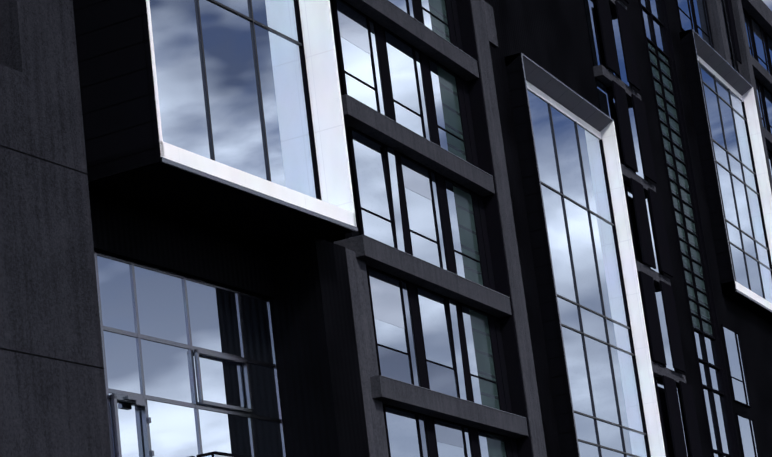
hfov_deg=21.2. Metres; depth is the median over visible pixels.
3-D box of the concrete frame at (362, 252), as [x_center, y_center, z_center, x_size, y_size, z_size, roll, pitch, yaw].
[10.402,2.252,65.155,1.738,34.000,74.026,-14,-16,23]
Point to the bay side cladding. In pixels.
(117, 80)
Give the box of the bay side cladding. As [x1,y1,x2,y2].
[73,0,734,456]
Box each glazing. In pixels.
[97,0,771,456]
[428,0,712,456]
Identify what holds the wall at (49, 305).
on the ground
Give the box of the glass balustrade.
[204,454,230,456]
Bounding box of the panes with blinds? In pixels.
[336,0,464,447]
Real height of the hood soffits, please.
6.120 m
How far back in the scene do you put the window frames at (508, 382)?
56.17 m
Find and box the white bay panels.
[88,0,771,456]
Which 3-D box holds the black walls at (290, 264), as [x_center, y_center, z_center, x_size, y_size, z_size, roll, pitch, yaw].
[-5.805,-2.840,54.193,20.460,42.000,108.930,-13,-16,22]
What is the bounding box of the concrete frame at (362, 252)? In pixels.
[334,0,771,456]
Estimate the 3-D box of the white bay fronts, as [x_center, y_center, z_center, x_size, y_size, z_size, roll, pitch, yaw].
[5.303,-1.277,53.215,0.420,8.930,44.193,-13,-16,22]
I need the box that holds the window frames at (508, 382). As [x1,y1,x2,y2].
[196,0,771,456]
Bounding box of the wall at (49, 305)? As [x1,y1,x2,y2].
[0,0,111,456]
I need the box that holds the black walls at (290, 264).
[0,0,771,456]
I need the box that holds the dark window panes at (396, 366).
[378,282,457,456]
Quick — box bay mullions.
[196,0,771,456]
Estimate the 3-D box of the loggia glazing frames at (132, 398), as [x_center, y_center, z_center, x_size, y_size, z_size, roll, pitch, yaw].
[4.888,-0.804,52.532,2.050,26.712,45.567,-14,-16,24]
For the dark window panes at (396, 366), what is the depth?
41.28 m
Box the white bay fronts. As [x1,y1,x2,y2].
[146,0,771,309]
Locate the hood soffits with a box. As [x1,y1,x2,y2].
[505,29,751,131]
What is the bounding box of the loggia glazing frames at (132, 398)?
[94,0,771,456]
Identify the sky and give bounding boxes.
[762,0,771,10]
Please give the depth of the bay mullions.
52.91 m
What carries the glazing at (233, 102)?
attached to the concrete frame at (362, 252)

